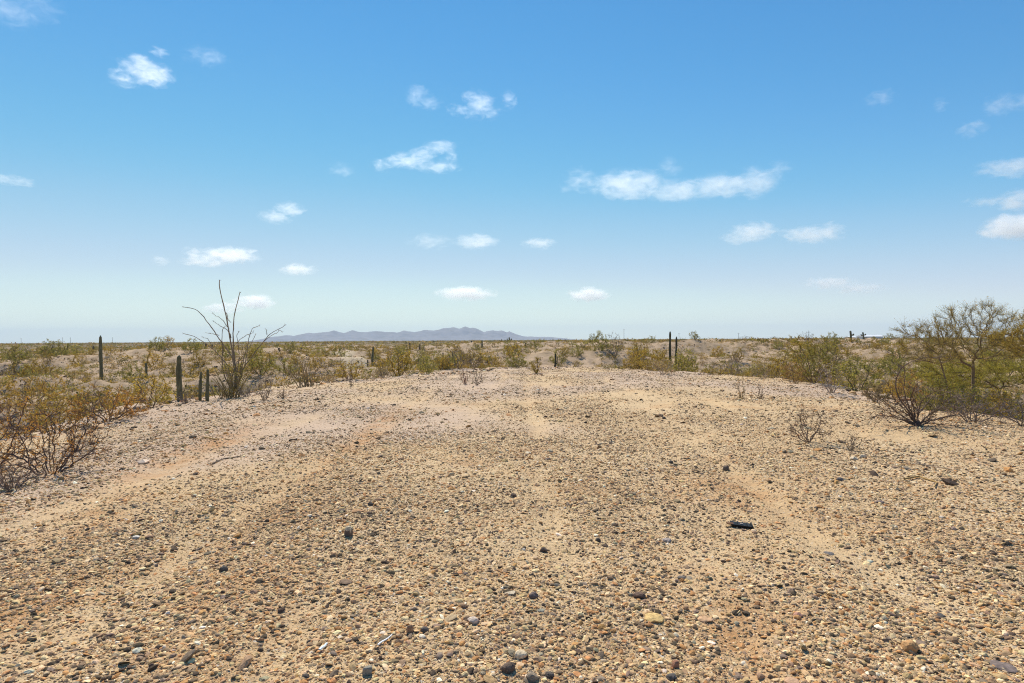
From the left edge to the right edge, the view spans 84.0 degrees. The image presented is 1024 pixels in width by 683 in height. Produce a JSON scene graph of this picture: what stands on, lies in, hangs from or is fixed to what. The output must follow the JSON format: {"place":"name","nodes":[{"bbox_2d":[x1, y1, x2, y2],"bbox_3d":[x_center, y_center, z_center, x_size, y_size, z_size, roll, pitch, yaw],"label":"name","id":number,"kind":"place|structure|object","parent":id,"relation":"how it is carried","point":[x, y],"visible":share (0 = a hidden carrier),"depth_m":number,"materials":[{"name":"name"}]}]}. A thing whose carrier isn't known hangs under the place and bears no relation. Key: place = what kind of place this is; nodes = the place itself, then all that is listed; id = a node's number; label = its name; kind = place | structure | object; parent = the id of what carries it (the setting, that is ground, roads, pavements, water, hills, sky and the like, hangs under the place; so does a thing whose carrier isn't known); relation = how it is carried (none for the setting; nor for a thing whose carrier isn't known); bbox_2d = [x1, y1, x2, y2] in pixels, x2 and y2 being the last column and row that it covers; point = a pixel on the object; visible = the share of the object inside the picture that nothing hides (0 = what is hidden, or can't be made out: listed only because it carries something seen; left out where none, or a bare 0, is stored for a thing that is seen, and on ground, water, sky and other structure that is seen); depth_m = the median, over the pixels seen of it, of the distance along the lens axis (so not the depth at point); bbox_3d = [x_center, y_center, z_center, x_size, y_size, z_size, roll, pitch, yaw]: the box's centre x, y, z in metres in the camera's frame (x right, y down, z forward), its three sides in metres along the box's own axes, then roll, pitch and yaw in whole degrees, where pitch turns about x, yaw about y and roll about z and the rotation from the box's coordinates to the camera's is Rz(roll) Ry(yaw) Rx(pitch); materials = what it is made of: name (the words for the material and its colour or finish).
{"place":"outdoors","nodes":[
{"label":"outdoors","id":0,"kind":"place"},
{"bbox_2d":[240,327,575,341],"bbox_3d":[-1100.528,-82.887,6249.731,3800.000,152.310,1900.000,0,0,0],"label":"mountains","id":1,"kind":"structure","parent":0,"point":[462,333],"depth_m":5912.04,"materials":[{"name":"stone"}]},
{"bbox_2d":[0,337,1023,682],"bbox_3d":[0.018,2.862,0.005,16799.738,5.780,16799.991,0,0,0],"label":"ground","id":2,"kind":"structure","parent":0,"point":[588,359],"depth_m":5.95,"materials":[{"name":"gravel"}]},
{"bbox_2d":[0,343,34,363],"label":"olive shrub","id":3,"kind":"object","parent":2,"relation":"on","point":[16,354],"visible":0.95,"depth_m":54.87,"materials":[{"name":"green plant"}]},
{"bbox_2d":[0,395,40,465],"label":"rusty shrub","id":4,"kind":"object","parent":2,"relation":"on","point":[8,428],"visible":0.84,"depth_m":8.50,"materials":[{"name":"brown plant"}]},
{"bbox_2d":[0,400,43,437],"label":"creosote shrub","id":5,"kind":"object","parent":2,"relation":"on","point":[20,410],"visible":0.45,"depth_m":14.51,"materials":[{"name":"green plant"}]},
{"bbox_2d":[4,360,40,376],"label":"creosote shrub","id":6,"kind":"object","parent":2,"relation":"on","point":[28,366],"visible":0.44,"depth_m":34.64,"materials":[{"name":"green plant"}]},
{"bbox_2d":[0,458,51,491],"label":"dry shrub","id":7,"kind":"object","parent":2,"relation":"on","point":[12,480],"visible":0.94,"depth_m":6.56,"materials":[{"name":"brown plant"}]},
{"bbox_2d":[1,373,67,404],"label":"creosote shrub","id":8,"kind":"object","parent":2,"relation":"on","point":[26,389],"visible":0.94,"depth_m":20.93,"materials":[{"name":"green plant"}]},
{"bbox_2d":[30,357,48,374],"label":"creosote shrub","id":9,"kind":"object","parent":2,"relation":"on","point":[35,364],"visible":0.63,"depth_m":43.39,"materials":[{"name":"green plant"}]},
{"bbox_2d":[31,338,70,356],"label":"olive shrub","id":10,"kind":"object","parent":2,"relation":"on","point":[46,347],"visible":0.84,"depth_m":61.77,"materials":[{"name":"green plant"}]},
{"bbox_2d":[21,394,89,435],"bbox_3d":[-9.823,1.581,12.261,1.186,0.961,1.176,0,0,-32],"label":"creosote shrub","id":11,"kind":"object","parent":2,"relation":"on","point":[58,410],"visible":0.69,"depth_m":12.18,"materials":[{"name":"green plant"}]},
{"bbox_2d":[0,407,111,479],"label":"rusty shrub","id":12,"kind":"object","parent":2,"relation":"on","point":[72,450],"visible":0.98,"depth_m":7.29,"materials":[{"name":"brown plant"}]},
{"bbox_2d":[56,344,84,355],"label":"olive shrub","id":13,"kind":"object","parent":2,"relation":"on","point":[76,350],"visible":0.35,"depth_m":66.02,"materials":[{"name":"green plant"}]},
{"bbox_2d":[68,353,87,365],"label":"creosote shrub","id":14,"kind":"object","parent":2,"relation":"on","point":[76,357],"visible":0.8,"depth_m":52.96,"materials":[{"name":"green plant"}]},
{"bbox_2d":[51,421,106,452],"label":"dry shrub","id":15,"kind":"object","parent":2,"relation":"on","point":[69,437],"visible":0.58,"depth_m":8.91,"materials":[{"name":"brown plant"}]},
{"bbox_2d":[51,383,112,417],"bbox_3d":[-14.280,2.008,18.959,1.629,1.275,1.576,-1,0,-42],"label":"creosote shrub","id":16,"kind":"object","parent":2,"relation":"on","point":[82,389],"visible":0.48,"depth_m":18.90,"materials":[{"name":"green plant"}]},
{"bbox_2d":[99,335,103,380],"bbox_3d":[-26.001,1.401,36.004,0.265,3.613,0.267,0,0,0],"label":"saguaro","id":17,"kind":"object","parent":2,"relation":"on","point":[100,359],"visible":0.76,"depth_m":35.94,"materials":[{"name":"plant"}]},
{"bbox_2d":[64,379,149,422],"bbox_3d":[-9.174,1.346,12.971,1.685,1.002,1.697,0,0,0],"label":"creosote shrub","id":18,"kind":"object","parent":2,"relation":"on","point":[131,409],"visible":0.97,"depth_m":12.90,"materials":[{"name":"green plant"}]},
{"bbox_2d":[118,362,145,380],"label":"olive shrub","id":19,"kind":"object","parent":2,"relation":"on","point":[130,373],"visible":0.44,"depth_m":36.65,"materials":[{"name":"green plant"}]},
{"bbox_2d":[127,371,170,407],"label":"creosote shrub","id":20,"kind":"object","parent":2,"relation":"on","point":[155,381],"visible":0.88,"depth_m":15.78,"materials":[{"name":"green plant"}]},
{"bbox_2d":[141,348,165,370],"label":"creosote shrub","id":21,"kind":"object","parent":2,"relation":"on","point":[154,359],"visible":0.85,"depth_m":47.67,"materials":[{"name":"green plant"}]},
{"bbox_2d":[148,336,165,351],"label":"olive shrub","id":22,"kind":"object","parent":2,"relation":"on","point":[157,347],"visible":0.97,"depth_m":57.84,"materials":[{"name":"green plant"}]},
{"bbox_2d":[176,355,182,401],"bbox_3d":[-10.045,1.181,17.204,0.221,1.550,0.192,0,0,0],"label":"saguaro","id":23,"kind":"object","parent":2,"relation":"on","point":[178,377],"visible":0.84,"depth_m":17.15,"materials":[{"name":"plant"}]},
{"bbox_2d":[171,386,194,403],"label":"dry shrub","id":24,"kind":"object","parent":2,"relation":"on","point":[185,397],"visible":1,"depth_m":16.13,"materials":[{"name":"brown plant"}]},
{"bbox_2d":[180,649,196,661],"bbox_3d":[-1.694,1.651,2.967,0.069,0.081,0.080,0,0,32],"label":"stone","id":25,"kind":"object","parent":2,"relation":"on","point":[188,655],"visible":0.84,"depth_m":2.96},
{"bbox_2d":[181,338,201,352],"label":"olive shrub","id":26,"kind":"object","parent":2,"relation":"on","point":[196,346],"visible":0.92,"depth_m":55.81,"materials":[{"name":"green plant"}]},
{"bbox_2d":[190,350,206,364],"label":"creosote shrub","id":27,"kind":"object","parent":2,"relation":"on","point":[197,354],"visible":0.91,"depth_m":45.27,"materials":[{"name":"green plant"}]},
{"bbox_2d":[198,372,201,400],"bbox_3d":[-9.314,1.410,17.005,0.119,1.022,0.102,0,0,0],"label":"saguaro","id":28,"kind":"object","parent":2,"relation":"on","point":[200,390],"visible":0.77,"depth_m":16.98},
{"bbox_2d":[205,369,208,401],"bbox_3d":[-9.106,1.361,17.005,0.119,1.078,0.111,0,0,0],"label":"saguaro","id":29,"kind":"object","parent":2,"relation":"on","point":[207,388],"visible":0.94,"depth_m":16.97,"materials":[{"name":"plant"}]},
{"bbox_2d":[215,342,235,359],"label":"olive shrub","id":30,"kind":"object","parent":2,"relation":"on","point":[226,354],"visible":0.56,"depth_m":50.78,"materials":[{"name":"green plant"}]},
{"bbox_2d":[183,280,284,398],"bbox_3d":[-8.991,-0.052,18.192,3.290,3.798,1.338,0,0,0],"label":"ocotillo","id":31,"kind":"object","parent":2,"relation":"on","point":[231,388],"visible":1,"depth_m":18.22,"materials":[{"name":"plant"}]},
{"bbox_2d":[247,345,277,374],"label":"olive shrub","id":32,"kind":"object","parent":2,"relation":"on","point":[263,369],"visible":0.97,"depth_m":35.49,"materials":[{"name":"green plant"}]},
{"bbox_2d":[254,372,273,399],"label":"dry shrub","id":33,"kind":"object","parent":2,"relation":"on","point":[265,393],"visible":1,"depth_m":16.69,"materials":[{"name":"brown plant"}]},
{"bbox_2d":[274,358,298,376],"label":"olive shrub","id":34,"kind":"object","parent":2,"relation":"on","point":[279,369],"visible":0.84,"depth_m":36.82,"materials":[{"name":"green plant"}]},
{"bbox_2d":[285,353,308,373],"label":"creosote shrub","id":35,"kind":"object","parent":2,"relation":"on","point":[295,358],"visible":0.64,"depth_m":38.78,"materials":[{"name":"green plant"}]},
{"bbox_2d":[278,358,326,387],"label":"dry shrub","id":36,"kind":"object","parent":2,"relation":"on","point":[307,380],"visible":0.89,"depth_m":23.48,"materials":[{"name":"plant"}]},
{"bbox_2d":[309,354,324,369],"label":"creosote shrub","id":37,"kind":"object","parent":2,"relation":"on","point":[314,362],"visible":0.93,"depth_m":39.82,"materials":[{"name":"green plant"}]},
{"bbox_2d":[330,359,364,379],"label":"creosote shrub","id":38,"kind":"object","parent":2,"relation":"on","point":[343,369],"visible":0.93,"depth_m":27.16,"materials":[{"name":"green plant"}]},
{"bbox_2d":[344,526,352,536],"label":"stone","id":39,"kind":"object","parent":2,"relation":"on","point":[348,530],"visible":0.86,"depth_m":4.80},
{"bbox_2d":[362,665,371,675],"bbox_3d":[-0.719,1.637,2.830,0.049,0.048,0.038,0,0,0],"label":"stone","id":40,"kind":"object","parent":2,"relation":"on","point":[367,670],"visible":1,"depth_m":2.81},
{"bbox_2d":[374,366,394,377],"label":"bursage shrub","id":41,"kind":"object","parent":2,"relation":"on","point":[381,374],"visible":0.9,"depth_m":32.89,"materials":[{"name":"green plant"}]},
{"bbox_2d":[385,347,414,375],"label":"creosote shrub","id":42,"kind":"object","parent":2,"relation":"on","point":[407,362],"visible":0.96,"depth_m":34.22,"materials":[{"name":"green plant"}]},
{"bbox_2d":[392,345,409,364],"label":"olive shrub","id":43,"kind":"object","parent":2,"relation":"on","point":[395,356],"visible":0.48,"depth_m":57.75,"materials":[{"name":"green plant"}]},
{"bbox_2d":[417,356,438,373],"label":"olive shrub","id":44,"kind":"object","parent":2,"relation":"on","point":[421,368],"visible":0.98,"depth_m":33.08,"materials":[{"name":"green plant"}]},
{"bbox_2d":[435,354,449,369],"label":"creosote shrub","id":45,"kind":"object","parent":2,"relation":"on","point":[443,360],"visible":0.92,"depth_m":37.85,"materials":[{"name":"green plant"}]},
{"bbox_2d":[447,350,473,367],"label":"dry shrub","id":46,"kind":"object","parent":2,"relation":"on","point":[460,364],"visible":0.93,"depth_m":37.75,"materials":[{"name":"brown plant"}]},
{"bbox_2d":[458,350,482,368],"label":"creosote shrub","id":47,"kind":"object","parent":2,"relation":"on","point":[472,358],"visible":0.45,"depth_m":46.07,"materials":[{"name":"green plant"}]},
{"bbox_2d":[483,674,496,682],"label":"stone","id":48,"kind":"object","parent":2,"relation":"on","point":[487,678],"visible":0.99,"depth_m":2.78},
{"bbox_2d":[501,662,515,673],"bbox_3d":[-0.019,1.653,2.884,0.064,0.061,0.071,0,0,36],"label":"stone","id":49,"kind":"object","parent":2,"relation":"on","point":[508,668],"visible":0.98,"depth_m":2.86,"materials":[{"name":"stone"}]},
{"bbox_2d":[0,337,1023,437],"bbox_3d":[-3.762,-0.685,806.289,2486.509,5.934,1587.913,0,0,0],"label":"distant scrub","id":50,"kind":"object","parent":2,"relation":"on","point":[124,347],"visible":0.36,"depth_m":53.27,"materials":[{"name":"green plant"}]},
{"bbox_2d":[501,341,524,364],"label":"creosote shrub","id":51,"kind":"object","parent":2,"relation":"on","point":[512,350],"visible":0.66,"depth_m":42.39,"materials":[{"name":"green plant"}]},
{"bbox_2d":[505,353,527,367],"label":"olive shrub","id":52,"kind":"object","parent":2,"relation":"on","point":[523,361],"visible":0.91,"depth_m":40.74,"materials":[{"name":"green plant"}]},
{"bbox_2d":[515,649,526,659],"bbox_3d":[0.048,1.665,3.019,0.069,0.052,0.060,0,0,0],"label":"stone","id":53,"kind":"object","parent":2,"relation":"on","point":[520,654],"visible":0.97,"depth_m":3.00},
{"bbox_2d":[526,670,538,682],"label":"stone","id":54,"kind":"object","parent":2,"relation":"on","point":[531,676],"visible":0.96,"depth_m":2.79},
{"bbox_2d":[529,357,541,372],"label":"creosote shrub","id":55,"kind":"object","parent":2,"relation":"on","point":[534,369],"visible":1,"depth_m":30.37,"materials":[{"name":"green plant"}]},
{"bbox_2d":[548,349,567,364],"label":"olive shrub","id":56,"kind":"object","parent":2,"relation":"on","point":[553,358],"visible":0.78,"depth_m":44.17,"materials":[{"name":"green plant"}]},
{"bbox_2d":[591,331,609,350],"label":"olive shrub","id":57,"kind":"object","parent":2,"relation":"on","point":[601,344],"visible":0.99,"depth_m":49.92,"materials":[{"name":"green plant"}]},
{"bbox_2d":[605,333,622,358],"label":"dry shrub","id":58,"kind":"object","parent":2,"relation":"on","point":[615,351],"visible":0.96,"depth_m":47.99,"materials":[{"name":"brown plant"}]},
{"bbox_2d":[623,355,639,369],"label":"creosote shrub","id":59,"kind":"object","parent":2,"relation":"on","point":[630,362],"visible":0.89,"depth_m":40.01,"materials":[{"name":"green plant"}]},
{"bbox_2d":[626,347,654,368],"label":"creosote shrub","id":60,"kind":"object","parent":2,"relation":"on","point":[639,354],"visible":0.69,"depth_m":41.70,"materials":[{"name":"green plant"}]},
{"bbox_2d":[638,359,657,370],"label":"creosote shrub","id":61,"kind":"object","parent":2,"relation":"on","point":[648,363],"visible":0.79,"depth_m":38.00,"materials":[{"name":"green plant"}]},
{"bbox_2d":[644,613,663,622],"bbox_3d":[0.856,1.666,3.427,0.117,0.039,0.111,0,0,0],"label":"stone","id":62,"kind":"object","parent":2,"relation":"on","point":[655,617],"visible":1,"depth_m":3.41,"materials":[{"name":"stone"}]},
{"bbox_2d":[651,350,668,369],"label":"creosote shrub","id":63,"kind":"object","parent":2,"relation":"on","point":[662,356],"visible":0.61,"depth_m":42.02,"materials":[{"name":"green plant"}]},
{"bbox_2d":[650,358,675,373],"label":"dry shrub","id":64,"kind":"object","parent":2,"relation":"on","point":[662,369],"visible":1,"depth_m":28.48,"materials":[{"name":"brown plant"}]},
{"bbox_2d":[667,348,698,371],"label":"olive shrub","id":65,"kind":"object","parent":2,"relation":"on","point":[676,366],"visible":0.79,"depth_m":35.06,"materials":[{"name":"green plant"}]},
{"bbox_2d":[698,616,713,622],"bbox_3d":[1.180,1.695,3.470,0.095,0.026,0.078,0,0,0],"label":"stone","id":66,"kind":"object","parent":2,"relation":"on","point":[703,619],"visible":1,"depth_m":3.45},
{"bbox_2d":[709,365,734,374],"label":"creosote shrub","id":67,"kind":"object","parent":2,"relation":"on","point":[721,371],"visible":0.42,"depth_m":34.13,"materials":[{"name":"green plant"}]},
{"bbox_2d":[726,520,753,528],"bbox_3d":[2.034,1.635,5.101,0.225,0.020,0.124,4,1,14],"label":"plastic scrap","id":68,"kind":"object","parent":2,"relation":"on","point":[741,524],"visible":1,"depth_m":5.07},
{"bbox_2d":[749,361,775,377],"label":"bursage shrub","id":69,"kind":"object","parent":2,"relation":"on","point":[759,375],"visible":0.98,"depth_m":26.48,"materials":[{"name":"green plant"}]},
{"bbox_2d":[756,362,784,377],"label":"creosote shrub","id":70,"kind":"object","parent":2,"relation":"on","point":[774,375],"visible":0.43,"depth_m":41.81,"materials":[{"name":"green plant"}]},
{"bbox_2d":[766,355,800,378],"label":"creosote shrub","id":71,"kind":"object","parent":2,"relation":"on","point":[777,361],"visible":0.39,"depth_m":46.13,"materials":[{"name":"green plant"}]},
{"bbox_2d":[778,362,806,383],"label":"creosote shrub","id":72,"kind":"object","parent":2,"relation":"on","point":[788,373],"visible":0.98,"depth_m":24.02,"materials":[{"name":"green plant"}]},
{"bbox_2d":[785,405,833,442],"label":"dry shrub","id":73,"kind":"object","parent":2,"relation":"on","point":[807,435],"visible":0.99,"depth_m":9.27,"materials":[{"name":"brown plant"}]},
{"bbox_2d":[779,335,846,382],"bbox_3d":[13.238,0.766,25.006,2.628,2.307,2.616,0,0,0],"label":"creosote shrub","id":74,"kind":"object","parent":2,"relation":"on","point":[813,353],"visible":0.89,"depth_m":24.81,"materials":[{"name":"green plant"}]},
{"bbox_2d":[814,343,840,359],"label":"olive shrub","id":75,"kind":"object","parent":2,"relation":"on","point":[831,356],"visible":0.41,"depth_m":61.76,"materials":[{"name":"green plant"}]},
{"bbox_2d":[817,361,847,392],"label":"dry shrub","id":76,"kind":"object","parent":2,"relation":"on","point":[829,386],"visible":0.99,"depth_m":18.80,"materials":[{"name":"grey plant"}]},
{"bbox_2d":[832,356,870,376],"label":"olive shrub","id":77,"kind":"object","parent":2,"relation":"on","point":[851,363],"visible":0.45,"depth_m":43.80,"materials":[{"name":"green plant"}]},
{"bbox_2d":[841,433,861,450],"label":"dry shrub","id":78,"kind":"object","parent":2,"relation":"on","point":[852,445],"visible":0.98,"depth_m":8.56,"materials":[{"name":"brown plant"}]},
{"bbox_2d":[828,358,885,390],"bbox_3d":[12.985,1.327,21.529,1.734,1.413,1.743,0,0,7],"label":"olive shrub","id":79,"kind":"object","parent":2,"relation":"on","point":[854,377],"visible":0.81,"depth_m":21.40,"materials":[{"name":"green plant"}]},
{"bbox_2d":[861,380,891,402],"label":"dry shrub","id":80,"kind":"object","parent":2,"relation":"on","point":[876,394],"visible":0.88,"depth_m":15.49,"materials":[{"name":"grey plant"}]},
{"bbox_2d":[861,358,896,372],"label":"olive shrub","id":81,"kind":"object","parent":2,"relation":"on","point":[882,366],"visible":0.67,"depth_m":47.87,"materials":[{"name":"green plant"}]},
{"bbox_2d":[880,379,906,400],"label":"creosote shrub","id":82,"kind":"object","parent":2,"relation":"on","point":[891,383],"visible":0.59,"depth_m":18.00,"materials":[{"name":"green plant"}]},
{"bbox_2d":[884,358,905,376],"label":"olive shrub","id":83,"kind":"object","parent":2,"relation":"on","point":[895,369],"visible":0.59,"depth_m":44.77,"materials":[{"name":"green plant"}]},
{"bbox_2d":[882,343,907,355],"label":"creosote shrub","id":84,"kind":"object","parent":2,"relation":"on","point":[887,353],"visible":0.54,"depth_m":59.99,"materials":[{"name":"green plant"}]},
{"bbox_2d":[889,349,908,363],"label":"olive shrub","id":85,"kind":"object","parent":2,"relation":"on","point":[893,356],"visible":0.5,"depth_m":50.40,"materials":[{"name":"green plant"}]},
{"bbox_2d":[901,640,918,653],"bbox_3d":[2.139,1.642,3.056,0.084,0.073,0.081,0,0,22],"label":"stone","id":86,"kind":"object","parent":2,"relation":"on","point":[907,645],"visible":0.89,"depth_m":3.03,"materials":[{"name":"stone"}]},
{"bbox_2d":[892,368,928,405],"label":"creosote shrub","id":87,"kind":"object","parent":2,"relation":"on","point":[909,385],"visible":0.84,"depth_m":14.98,"materials":[{"name":"green plant"}]},
{"bbox_2d":[890,314,966,394],"bbox_3d":[11.140,0.703,15.168,1.935,2.910,1.434,0,0,0],"label":"palo verde tree","id":88,"kind":"object","parent":2,"relation":"on","point":[916,336],"visible":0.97,"depth_m":15.15,"materials":[{"name":"green plant"}]},
{"bbox_2d":[861,349,1000,429],"bbox_3d":[7.591,0.893,10.487,3.171,1.510,1.463,0,0,0],"label":"arching bush","id":89,"kind":"object","parent":2,"relation":"on","point":[914,419],"visible":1,"depth_m":10.68,"materials":[{"name":"brown plant"}]},
{"bbox_2d":[914,376,955,410],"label":"olive shrub","id":90,"kind":"object","parent":2,"relation":"on","point":[936,380],"visible":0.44,"depth_m":14.99,"materials":[{"name":"green plant"}]},
{"bbox_2d":[917,377,991,413],"bbox_3d":[11.252,1.442,14.492,1.532,1.136,1.568,0,0,0],"label":"olive shrub","id":91,"kind":"object","parent":2,"relation":"on","point":[957,387],"visible":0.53,"depth_m":14.53,"materials":[{"name":"green plant"}]},
{"bbox_2d":[903,349,1023,414],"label":"palo verde tree","id":92,"kind":"object","parent":2,"relation":"on","point":[979,372],"visible":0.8,"depth_m":16.98,"materials":[{"name":"green plant"}]},
{"bbox_2d":[916,297,1023,406],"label":"palo verde tree","id":93,"kind":"object","parent":2,"relation":"on","point":[977,330],"visible":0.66,"depth_m":15.92,"materials":[{"name":"green plant"}]},
{"bbox_2d":[944,383,998,415],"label":"olive shrub","id":94,"kind":"object","parent":2,"relation":"on","point":[973,398],"visible":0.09,"depth_m":15.21,"materials":[{"name":"green plant"}]},
{"bbox_2d":[931,388,1015,422],"bbox_3d":[9.243,1.337,11.396,1.439,0.771,1.437,0,0,0],"label":"dry shrub","id":95,"kind":"object","parent":2,"relation":"on","point":[979,407],"visible":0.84,"depth_m":11.41,"materials":[{"name":"brown plant"}]},
{"bbox_2d":[971,309,1023,363],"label":"palo verde tree","id":96,"kind":"object","parent":2,"relation":"on","point":[1013,341],"visible":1,"depth_m":14.69,"materials":[{"name":"green plant"}]},
{"bbox_2d":[973,388,1023,419],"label":"olive shrub","id":97,"kind":"object","parent":2,"relation":"on","point":[1010,402],"visible":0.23,"depth_m":13.69,"materials":[{"name":"green plant"}]},
{"bbox_2d":[982,387,1016,407],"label":"creosote shrub","id":98,"kind":"object","parent":2,"relation":"on","point":[992,391],"visible":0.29,"depth_m":25.85,"materials":[{"name":"green plant"}]},
{"bbox_2d":[980,393,1023,416],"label":"creosote shrub","id":99,"kind":"object","parent":2,"relation":"on","point":[1005,406],"visible":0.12,"depth_m":15.07,"materials":[{"name":"green plant"}]},
{"bbox_2d":[983,383,1023,403],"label":"olive shrub","id":100,"kind":"object","parent":2,"relation":"on","point":[1016,395],"visible":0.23,"depth_m":25.93,"materials":[{"name":"green plant"}]},
{"bbox_2d":[990,660,1017,672],"bbox_3d":[2.542,1.683,2.948,0.128,0.026,0.112,0,0,0],"label":"stone","id":101,"kind":"object","parent":2,"relation":"on","point":[999,665],"visible":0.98,"depth_m":2.93,"materials":[{"name":"stone"}]},
{"bbox_2d":[990,398,1023,426],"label":"dry shrub","id":102,"kind":"object","parent":2,"relation":"on","point":[1013,415],"visible":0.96,"depth_m":10.83,"materials":[{"name":"brown plant"}]},
{"bbox_2d":[0,0,1023,342],"label":"sky","id":103,"kind":"structure","parent":0,"point":[567,169],"materials":[{"name":"blue"}]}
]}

